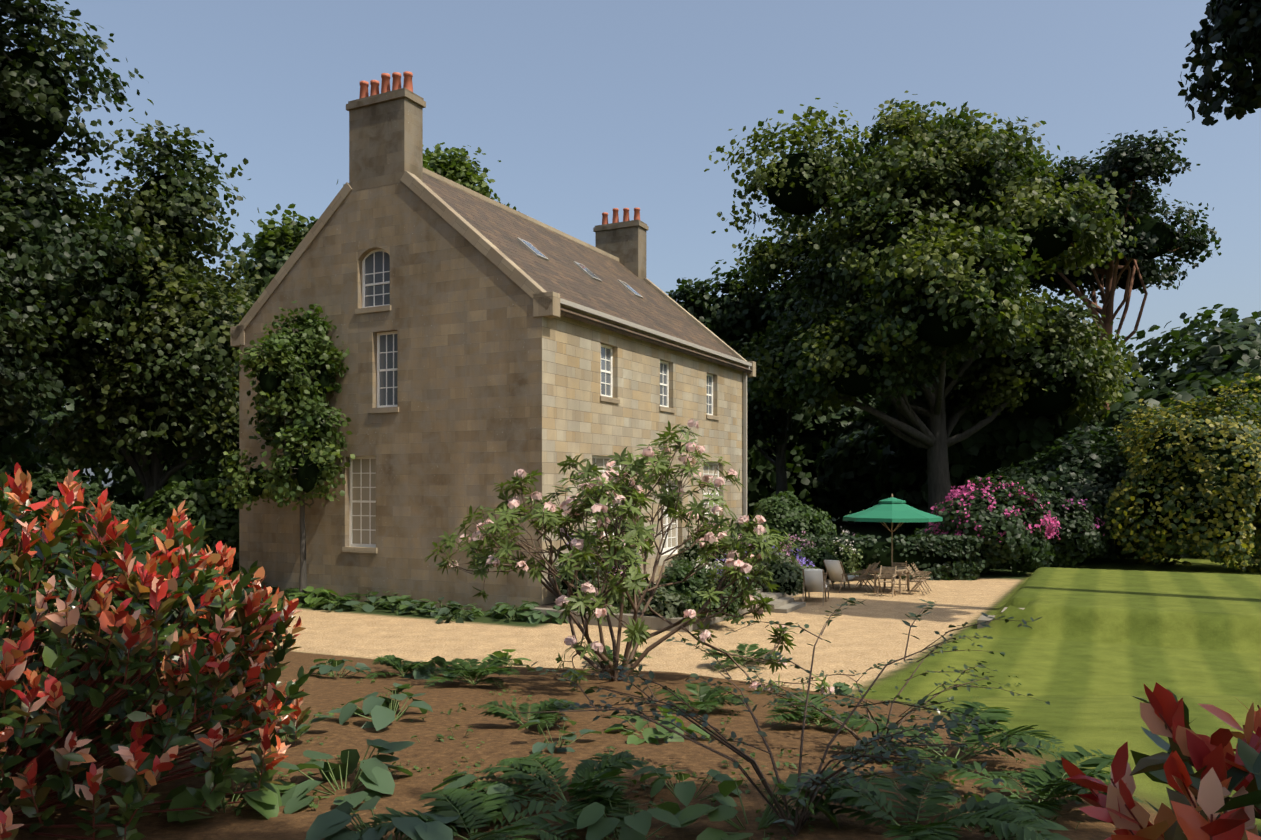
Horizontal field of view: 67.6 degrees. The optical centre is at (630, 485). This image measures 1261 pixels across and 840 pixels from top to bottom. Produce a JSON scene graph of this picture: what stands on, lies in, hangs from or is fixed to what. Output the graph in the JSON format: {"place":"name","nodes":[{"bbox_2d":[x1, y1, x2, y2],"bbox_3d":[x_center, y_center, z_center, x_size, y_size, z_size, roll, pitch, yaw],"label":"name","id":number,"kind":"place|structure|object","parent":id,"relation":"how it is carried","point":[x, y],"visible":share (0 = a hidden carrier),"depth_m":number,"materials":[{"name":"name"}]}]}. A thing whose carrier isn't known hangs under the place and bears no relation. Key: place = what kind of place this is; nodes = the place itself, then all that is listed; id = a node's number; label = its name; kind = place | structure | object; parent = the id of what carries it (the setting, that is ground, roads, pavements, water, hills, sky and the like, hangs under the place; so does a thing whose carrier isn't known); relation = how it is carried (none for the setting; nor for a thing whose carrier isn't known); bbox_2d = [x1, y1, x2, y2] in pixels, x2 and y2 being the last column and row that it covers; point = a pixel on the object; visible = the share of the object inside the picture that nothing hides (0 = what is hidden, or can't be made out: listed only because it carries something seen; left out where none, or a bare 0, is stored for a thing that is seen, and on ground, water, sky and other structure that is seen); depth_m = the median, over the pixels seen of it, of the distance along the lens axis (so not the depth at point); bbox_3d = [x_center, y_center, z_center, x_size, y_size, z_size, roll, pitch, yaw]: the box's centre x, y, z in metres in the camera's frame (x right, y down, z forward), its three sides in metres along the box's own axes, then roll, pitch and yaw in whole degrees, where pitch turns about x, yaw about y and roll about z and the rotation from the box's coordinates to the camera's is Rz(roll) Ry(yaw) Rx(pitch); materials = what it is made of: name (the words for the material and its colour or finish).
{"place":"outdoors","nodes":[
{"label":"outdoors","id":0,"kind":"place"},
{"bbox_2d":[337,142,515,209],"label":"tree","id":1,"kind":"object","parent":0,"point":[455,168],"depth_m":60.14,"materials":[{"name":"plant"}]},
{"bbox_2d":[0,486,1260,839],"bbox_3d":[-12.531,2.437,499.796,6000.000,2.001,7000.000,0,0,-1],"label":"ground","id":2,"kind":"structure","parent":0,"point":[1096,648],"depth_m":15.14,"materials":[{"name":"soil"}]},
{"bbox_2d":[0,518,74,629],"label":"shrub","id":3,"kind":"object","parent":2,"relation":"on","point":[55,610],"depth_m":12.55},
{"bbox_2d":[0,378,96,477],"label":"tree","id":4,"kind":"object","parent":2,"relation":"on","point":[9,469],"depth_m":70.14,"materials":[{"name":"plant"}]},
{"bbox_2d":[2,51,99,270],"bbox_3d":[-23.098,-7.188,27.643,11.256,21.916,10.750,0,0,-1],"label":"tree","id":5,"kind":"object","parent":2,"relation":"on","point":[7,56],"visible":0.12,"depth_m":29.86,"materials":[{"name":"grey plant"}]},
{"bbox_2d":[0,47,77,332],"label":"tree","id":6,"kind":"object","parent":5,"relation":"attached to","point":[26,127],"visible":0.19,"depth_m":30.17,"materials":[{"name":"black plant"}]},
{"bbox_2d":[0,0,165,425],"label":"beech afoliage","id":7,"kind":"object","parent":5,"relation":"attached to","point":[27,167],"visible":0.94,"depth_m":29.79,"materials":[{"name":"plant"}]},
{"bbox_2d":[2,468,140,589],"bbox_3d":[-19.487,1.636,30.812,7.013,4.412,5.438,0,0,-1],"label":"shrub","id":8,"kind":"object","parent":2,"relation":"on","point":[43,482],"depth_m":30.45,"materials":[{"name":"plant"}]},
{"bbox_2d":[76,520,166,583],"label":"shrub","id":9,"kind":"object","parent":2,"relation":"on","point":[160,526],"depth_m":29.84,"materials":[{"name":"green plant"}]},
{"bbox_2d":[67,339,237,508],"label":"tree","id":10,"kind":"object","parent":2,"relation":"on","point":[127,487],"depth_m":77.51,"materials":[{"name":"plant"}]},
{"bbox_2d":[0,462,311,839],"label":"photinia","id":11,"kind":"object","parent":2,"relation":"on","point":[251,607],"depth_m":5.29,"materials":[{"name":"plant"}]},
{"bbox_2d":[82,163,238,510],"bbox_3d":[-18.147,-4.312,35.950,7.711,16.136,6.113,0,0,31],"label":"tree trunk","id":12,"kind":"object","parent":2,"relation":"on","point":[153,479],"visible":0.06,"depth_m":35.27,"materials":[{"name":"brown plant"}]},
{"bbox_2d":[11,99,264,484],"bbox_3d":[-18.294,-6.507,36.055,12.554,14.148,10.606,0,0,-1],"label":"tree foliage","id":13,"kind":"object","parent":12,"relation":"on","point":[223,305],"visible":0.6,"depth_m":33.61,"materials":[{"name":"plant"}]},
{"bbox_2d":[44,174,238,469],"bbox_3d":[-18.375,-6.054,36.216,8.236,11.351,5.580,0,0,11],"label":"core","id":14,"kind":"object","parent":12,"relation":"attached to","point":[131,285],"visible":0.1,"depth_m":33.80,"materials":[{"name":"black plant"}]},
{"bbox_2d":[128,477,238,576],"bbox_3d":[-15.151,1.784,33.018,4.704,4.224,4.184,0,0,-1],"label":"shrub","id":15,"kind":"object","parent":2,"relation":"on","point":[172,496],"depth_m":32.09,"materials":[{"name":"plant"}]},
{"bbox_2d":[211,300,354,603],"bbox_3d":[-9.949,-0.844,27.407,4.239,9.163,4.570,0,0,-1],"label":"climbing plant","id":16,"kind":"object","parent":2,"relation":"on","point":[275,404],"depth_m":26.77,"materials":[{"name":"plant"}]},
{"bbox_2d":[270,588,361,601],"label":"ground cover plants","id":17,"kind":"object","parent":2,"relation":"on","point":[294,590],"visible":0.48,"depth_m":27.44,"materials":[{"name":"green plant"}]},
{"bbox_2d":[239,182,541,611],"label":"house wall","id":18,"kind":"structure","parent":2,"relation":"on","point":[453,439],"depth_m":26.85,"materials":[{"name":"stone"}]},
{"bbox_2d":[230,168,755,377],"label":"house skews","id":19,"kind":"object","parent":18,"relation":"on","point":[546,304],"visible":0.54,"depth_m":28.05,"materials":[{"name":"stone"}]},
{"bbox_2d":[261,580,577,624],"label":"ground cover plants","id":20,"kind":"object","parent":2,"relation":"on","point":[535,616],"visible":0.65,"depth_m":25.16,"materials":[{"name":"green plant"}]},
{"bbox_2d":[158,649,1070,839],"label":"ground cover plants","id":21,"kind":"object","parent":2,"relation":"on","point":[376,777],"visible":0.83,"depth_m":5.82,"materials":[{"name":"green plant"}]},
{"bbox_2d":[425,419,833,701],"bbox_3d":[-0.154,0.911,12.253,5.222,3.570,4.413,0,0,-1],"label":"rhododendron","id":22,"kind":"object","parent":2,"relation":"on","point":[640,531],"depth_m":12.05,"materials":[{"name":"plant"}]},
{"bbox_2d":[217,674,1081,839],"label":"seedlings","id":23,"kind":"object","parent":2,"relation":"on","point":[573,834],"visible":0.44,"depth_m":6.61,"materials":[{"name":"green"}]},
{"bbox_2d":[536,581,766,616],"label":"terrace border soil","id":24,"kind":"structure","parent":2,"relation":"on","point":[551,605],"depth_m":24.64,"materials":[{"name":"soil"}]},
{"bbox_2d":[551,548,602,606],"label":"shrub","id":25,"kind":"object","parent":24,"relation":"on","point":[560,586],"depth_m":24.48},
{"bbox_2d":[602,573,633,613],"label":"shrub","id":26,"kind":"object","parent":24,"relation":"on","point":[626,607],"depth_m":23.26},
{"bbox_2d":[594,547,641,576],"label":"shrub","id":27,"kind":"object","parent":24,"relation":"on","point":[634,551],"depth_m":26.30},
{"bbox_2d":[629,579,654,605],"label":"shrub","id":28,"kind":"object","parent":24,"relation":"on","point":[644,587],"depth_m":24.60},
{"bbox_2d":[633,587,688,618],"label":"shrub","id":29,"kind":"object","parent":24,"relation":"on","point":[661,593],"depth_m":22.59,"materials":[{"name":"plant"}]},
{"bbox_2d":[658,560,688,588],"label":"shrub","id":30,"kind":"object","parent":24,"relation":"on","point":[667,569],"depth_m":26.43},
{"bbox_2d":[654,560,702,610],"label":"shrub","id":31,"kind":"object","parent":24,"relation":"on","point":[678,572],"depth_m":23.52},
{"bbox_2d":[662,557,698,574],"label":"shrub","id":32,"kind":"object","parent":24,"relation":"on","point":[686,563],"depth_m":30.35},
{"bbox_2d":[672,529,710,565],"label":"shrub","id":33,"kind":"object","parent":24,"relation":"on","point":[688,543],"depth_m":31.00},
{"bbox_2d":[685,566,709,589],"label":"shrub","id":34,"kind":"object","parent":24,"relation":"on","point":[701,572],"depth_m":24.51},
{"bbox_2d":[696,559,725,570],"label":"flowering plant","id":35,"kind":"object","parent":24,"relation":"on","point":[699,562],"depth_m":29.74,"materials":[{"name":"plant"}]},
{"bbox_2d":[679,579,743,623],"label":"shrub","id":36,"kind":"object","parent":24,"relation":"on","point":[689,597],"depth_m":22.27,"materials":[{"name":"plant"}]},
{"bbox_2d":[701,548,737,563],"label":"shrub","id":37,"kind":"object","parent":24,"relation":"on","point":[710,560],"depth_m":30.17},
{"bbox_2d":[708,562,751,608],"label":"shrub","id":38,"kind":"object","parent":24,"relation":"on","point":[738,606],"depth_m":23.99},
{"bbox_2d":[705,570,766,606],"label":"shrub","id":39,"kind":"object","parent":24,"relation":"on","point":[752,594],"depth_m":24.41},
{"bbox_2d":[731,526,748,545],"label":"flowering plant","id":40,"kind":"object","parent":24,"relation":"on","point":[735,528],"depth_m":34.62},
{"bbox_2d":[746,548,778,585],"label":"shrub","id":41,"kind":"object","parent":24,"relation":"on","point":[758,551],"depth_m":28.96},
{"bbox_2d":[751,548,796,594],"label":"shrub","id":42,"kind":"object","parent":24,"relation":"on","point":[785,559],"depth_m":28.28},
{"bbox_2d":[765,559,806,595],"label":"shrub","id":43,"kind":"object","parent":24,"relation":"on","point":[786,577],"depth_m":27.51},
{"bbox_2d":[779,548,802,580],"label":"flowering plant","id":44,"kind":"object","parent":24,"relation":"on","point":[800,567],"depth_m":29.36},
{"bbox_2d":[782,534,812,560],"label":"flowering plant","id":45,"kind":"object","parent":24,"relation":"on","point":[798,546],"depth_m":32.97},
{"bbox_2d":[796,562,817,586],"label":"flowering plant","id":46,"kind":"object","parent":24,"relation":"on","point":[809,566],"depth_m":30.15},
{"bbox_2d":[807,534,833,560],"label":"flowering plant","id":47,"kind":"object","parent":24,"relation":"on","point":[825,543],"depth_m":32.43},
{"bbox_2d":[800,546,848,582],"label":"shrub","id":48,"kind":"object","parent":24,"relation":"on","point":[826,552],"depth_m":31.44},
{"bbox_2d":[832,541,864,574],"bbox_3d":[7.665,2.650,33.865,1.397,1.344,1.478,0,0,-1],"label":"flowering plant","id":49,"kind":"object","parent":24,"relation":"on","point":[851,562],"depth_m":33.61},
{"bbox_2d":[225,675,1079,839],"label":"seedling stalks","id":50,"kind":"object","parent":2,"relation":"on","point":[622,781],"visible":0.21,"depth_m":6.58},
{"bbox_2d":[523,573,854,631],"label":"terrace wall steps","id":51,"kind":"structure","parent":2,"relation":"on","point":[782,603],"depth_m":23.51,"materials":[{"name":"stone"}]},
{"bbox_2d":[666,276,747,343],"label":"tree foliage","id":52,"kind":"object","parent":2,"relation":"on","point":[689,296],"depth_m":67.80,"materials":[{"name":"plant"}]},
{"bbox_2d":[352,643,1144,839],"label":"ferns","id":53,"kind":"object","parent":2,"relation":"on","point":[470,804],"visible":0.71,"depth_m":5.90,"materials":[{"name":"green plant"}]},
{"bbox_2d":[703,258,818,496],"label":"tree foliage","id":54,"kind":"object","parent":2,"relation":"on","point":[727,329],"depth_m":65.88,"materials":[{"name":"plant"}]},
{"bbox_2d":[511,597,1041,835],"bbox_3d":[0.996,1.365,5.604,3.327,1.204,2.727,0,0,-1],"label":"arching shrub","id":55,"kind":"object","parent":2,"relation":"on","point":[849,762],"depth_m":5.35,"materials":[{"name":"plant"}]},
{"bbox_2d":[747,444,806,518],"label":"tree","id":56,"kind":"object","parent":2,"relation":"on","point":[761,482],"depth_m":78.25,"materials":[{"name":"green plant"}]},
{"bbox_2d":[802,569,828,604],"bbox_3d":[5.505,2.922,27.944,0.663,1.042,1.784,0,0,17],"label":"patio chair","id":57,"kind":"object","parent":2,"relation":"on","point":[813,580],"visible":0.92,"depth_m":27.36,"materials":[{"name":"fabric"}]},
{"bbox_2d":[747,393,904,527],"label":"tree","id":58,"kind":"object","parent":2,"relation":"on","point":[763,466],"depth_m":76.74,"materials":[{"name":"plant"}]},
{"bbox_2d":[823,513,842,521],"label":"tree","id":59,"kind":"object","parent":2,"relation":"on","point":[839,519],"depth_m":90.36,"materials":[{"name":"green plant"}]},
{"bbox_2d":[823,560,860,592],"bbox_3d":[6.976,2.922,30.996,0.663,1.042,1.784,0,0,37],"label":"lounger","id":60,"kind":"object","parent":2,"relation":"on","point":[835,570],"visible":0.92,"depth_m":30.54,"materials":[{"name":"fabric"}]},
{"bbox_2d":[852,563,873,592],"bbox_3d":[7.516,2.976,30.462,0.601,0.935,0.519,0,0,27],"label":"garden chair","id":61,"kind":"object","parent":2,"relation":"on","point":[862,578],"visible":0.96,"depth_m":30.34,"materials":[{"name":"brown wood"}]},
{"bbox_2d":[813,383,922,525],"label":"tree","id":62,"kind":"object","parent":2,"relation":"on","point":[863,471],"depth_m":71.19,"materials":[{"name":"plant"}]},
{"bbox_2d":[858,561,879,589],"bbox_3d":[7.925,2.976,31.263,0.601,0.935,0.519,0,0,33],"label":"garden chair","id":63,"kind":"object","parent":2,"relation":"on","point":[875,565],"visible":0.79,"depth_m":31.14,"materials":[{"name":"brown wood"}]},
{"bbox_2d":[876,565,896,596],"bbox_3d":[7.972,2.976,29.287,0.519,0.935,0.601,0,0,27],"label":"garden chair","id":64,"kind":"object","parent":2,"relation":"on","point":[880,575],"visible":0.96,"depth_m":29.35,"materials":[{"name":"brown wood"}]},
{"bbox_2d":[725,633,1049,756],"bbox_3d":[2.052,1.690,7.423,2.449,0.924,1.893,0,0,-1],"label":"arching shrub","id":65,"kind":"object","parent":2,"relation":"on","point":[846,700],"depth_m":7.59,"materials":[{"name":"plant"}]},
{"bbox_2d":[792,533,984,580],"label":"hedge","id":66,"kind":"object","parent":2,"relation":"on","point":[958,546],"depth_m":34.23,"materials":[{"name":"plant"}]},
{"bbox_2d":[872,566,911,594],"bbox_3d":[8.469,3.065,30.482,0.950,0.740,1.600,0,0,27],"label":"garden table","id":67,"kind":"object","parent":2,"relation":"on","point":[901,570],"visible":0.71,"depth_m":30.01,"materials":[{"name":"brown wood"}]},
{"bbox_2d":[843,494,942,592],"bbox_3d":[8.469,1.850,30.482,2.979,3.170,2.979,0,0,-1],"label":"parasol","id":68,"kind":"object","parent":2,"relation":"on","point":[891,509],"visible":1,"depth_m":29.80,"materials":[{"name":"fabric"}]},
{"bbox_2d":[893,561,906,588],"bbox_3d":[9.033,2.976,31.586,0.519,0.935,0.601,0,0,21],"label":"garden chair","id":69,"kind":"object","parent":2,"relation":"on","point":[897,565],"visible":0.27,"depth_m":31.41,"materials":[{"name":"brown wood"}]},
{"bbox_2d":[905,564,926,595],"bbox_3d":[9.013,2.976,29.699,0.601,0.935,0.519,0,0,27],"label":"garden chair","id":70,"kind":"object","parent":2,"relation":"on","point":[916,581],"visible":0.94,"depth_m":29.60,"materials":[{"name":"brown wood"}]},
{"bbox_2d":[911,562,931,592],"bbox_3d":[9.422,2.976,30.500,0.601,0.935,0.519,0,0,24],"label":"garden chair","id":71,"kind":"object","parent":2,"relation":"on","point":[918,571],"visible":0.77,"depth_m":30.38,"materials":[{"name":"brown wood"}]},
{"bbox_2d":[704,90,1142,527],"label":"beech","id":72,"kind":"object","parent":2,"relation":"on","point":[866,316],"depth_m":50.51,"materials":[{"name":"plant"}]},
{"bbox_2d":[907,527,1075,569],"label":"hedge","id":73,"kind":"object","parent":2,"relation":"on","point":[921,532],"visible":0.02,"depth_m":38.27,"materials":[{"name":"green plant"}]},
{"bbox_2d":[925,474,1060,575],"bbox_3d":[13.918,1.615,36.237,5.124,4.103,4.658,0,0,-1],"label":"pink rhododendron","id":74,"kind":"object","parent":2,"relation":"on","point":[1034,555],"depth_m":35.14,"materials":[{"name":"plant"}]},
{"bbox_2d":[870,360,1122,535],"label":"tree","id":75,"kind":"object","parent":2,"relation":"on","point":[1003,431],"depth_m":60.11,"materials":[{"name":"plant"}]},
{"bbox_2d":[977,607,1024,628],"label":"lawn step slabs","id":76,"kind":"structure","parent":2,"relation":"on","point":[982,618],"depth_m":22.60,"materials":[{"name":"stone"}]},
{"bbox_2d":[1027,490,1110,566],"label":"pink rhododendron","id":77,"kind":"object","parent":2,"relation":"on","point":[1094,542],"depth_m":37.91,"materials":[{"name":"plant"}]},
{"bbox_2d":[978,423,1191,564],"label":"dark shrubs","id":78,"kind":"object","parent":2,"relation":"on","point":[1086,474],"depth_m":41.01,"materials":[{"name":"plant"}]},
{"bbox_2d":[1016,121,1221,409],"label":"pine","id":79,"kind":"object","parent":2,"relation":"on","point":[1142,202],"depth_m":62.30,"materials":[{"name":"plant"}]},
{"bbox_2d":[1083,362,1165,410],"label":"tree","id":80,"kind":"object","parent":2,"relation":"on","point":[1142,382],"depth_m":69.12,"materials":[{"name":"green plant"}]},
{"bbox_2d":[1061,682,1260,839],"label":"photinia","id":81,"kind":"object","parent":2,"relation":"on","point":[1218,777],"depth_m":2.56,"materials":[{"name":"plant"}]},
{"bbox_2d":[1091,370,1260,558],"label":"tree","id":82,"kind":"object","parent":2,"relation":"on","point":[1205,383],"visible":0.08,"depth_m":46.97,"materials":[{"name":"green plant"}]},
{"bbox_2d":[1100,428,1260,556],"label":"dark shrubs","id":83,"kind":"object","parent":2,"relation":"on","point":[1104,461],"depth_m":44.97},
{"bbox_2d":[1104,373,1260,573],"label":"hedge","id":84,"kind":"object","parent":2,"relation":"on","point":[1224,424],"depth_m":36.86,"materials":[{"name":"plant"}]},
{"bbox_2d":[1120,311,1260,390],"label":"tree","id":85,"kind":"object","parent":2,"relation":"on","point":[1235,343],"depth_m":69.59,"materials":[{"name":"plant"}]},
{"bbox_2d":[1161,304,1260,367],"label":"tree","id":86,"kind":"object","parent":2,"relation":"on","point":[1230,315],"depth_m":83.10,"materials":[{"name":"green plant"}]},
{"bbox_2d":[1222,366,1260,386],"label":"tree","id":87,"kind":"object","parent":2,"relation":"on","point":[1236,373],"visible":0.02,"depth_m":58.59,"materials":[{"name":"green plant"}]},
{"bbox_2d":[1254,506,1260,554],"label":"shrub","id":88,"kind":"object","parent":2,"relation":"on","point":[1256,516],"visible":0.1,"depth_m":36.80,"materials":[{"name":"green plant"}]},
{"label":"tree trunk","id":89,"kind":"object","parent":2,"relation":"on","visible":0},
{"bbox_2d":[221,203,317,304],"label":"tree foliage","id":90,"kind":"object","parent":89,"relation":"on","point":[268,246],"visible":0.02,"depth_m":48.22,"materials":[{"name":"plant"}]},
{"bbox_2d":[264,252,290,286],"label":"tree","id":91,"kind":"object","parent":89,"relation":"on","point":[274,271],"depth_m":48.40,"materials":[{"name":"green plant"}]},
{"bbox_3d":[-31.247,-6.227,38.723,11.222,19.988,8.150,0,0,-1],"label":"tree trunk","id":92,"kind":"object","parent":2,"relation":"on","visible":0},
{"bbox_2d":[0,370,79,466],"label":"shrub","id":93,"kind":"object","parent":92,"relation":"attached to","point":[11,447],"visible":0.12,"depth_m":39.04,"materials":[{"name":"plant"}]},
{"bbox_2d":[0,0,1260,485],"label":"sky","id":94,"kind":"structure","parent":0,"point":[588,109],"materials":[{"name":"blue"}]},
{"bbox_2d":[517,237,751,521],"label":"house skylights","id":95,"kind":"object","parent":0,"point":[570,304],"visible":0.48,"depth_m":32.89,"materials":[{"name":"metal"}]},
{"bbox_2d":[542,315,742,604],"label":"house wall","id":96,"kind":"structure","parent":0,"point":[579,417],"depth_m":29.43,"materials":[{"name":"stone"}]},
{"bbox_2d":[350,245,718,555],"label":"house windows","id":97,"kind":"structure","parent":96,"relation":"in","point":[375,276],"depth_m":27.96,"materials":[{"name":"wood"}]},
{"bbox_2d":[342,305,745,552],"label":"house stone trim","id":98,"kind":"structure","parent":96,"relation":"attached to","point":[396,409],"depth_m":27.72,"materials":[{"name":"stone"}]},
{"bbox_2d":[423,173,751,373],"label":"house roof","id":99,"kind":"structure","parent":96,"relation":"on","point":[562,274],"depth_m":31.53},
{"bbox_2d":[346,71,425,191],"bbox_3d":[-7.238,-10.430,27.845,2.240,3.430,0.940,0,0,27],"label":"chimney","id":100,"kind":"object","parent":99,"relation":"on","point":[386,136],"visible":0.98,"depth_m":27.47,"materials":[{"name":"stone"}]},
{"bbox_2d":[593,208,648,279],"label":"chimney","id":101,"kind":"object","parent":99,"relation":"on","point":[624,241],"visible":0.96,"depth_m":40.76,"materials":[{"name":"stone"}]},
{"bbox_2d":[738,491,836,548],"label":"round shrub","id":102,"kind":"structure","parent":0,"point":[795,511],"depth_m":35.21,"materials":[{"name":"plant"}]},
{"bbox_2d":[775,539,800,563],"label":"border flower","id":103,"kind":"object","parent":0,"point":[787,552],"visible":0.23,"depth_m":29.62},
{"bbox_2d":[790,548,805,559],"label":"border flower","id":104,"kind":"object","parent":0,"point":[797,555],"visible":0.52,"depth_m":32.15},
{"bbox_2d":[788,531,812,549],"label":"border flower","id":105,"kind":"object","parent":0,"point":[800,540],"visible":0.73,"depth_m":33.23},
{"bbox_2d":[796,556,814,568],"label":"border flower","id":106,"kind":"object","parent":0,"point":[804,562],"visible":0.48,"depth_m":30.22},
{"bbox_2d":[833,537,855,553],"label":"border flower","id":107,"kind":"object","parent":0,"point":[846,544],"visible":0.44,"depth_m":33.68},
{"bbox_2d":[1178,0,1260,125],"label":"branch","id":108,"kind":"object","parent":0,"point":[1230,30],"depth_m":20.68,"materials":[{"name":"plant"}]}
]}

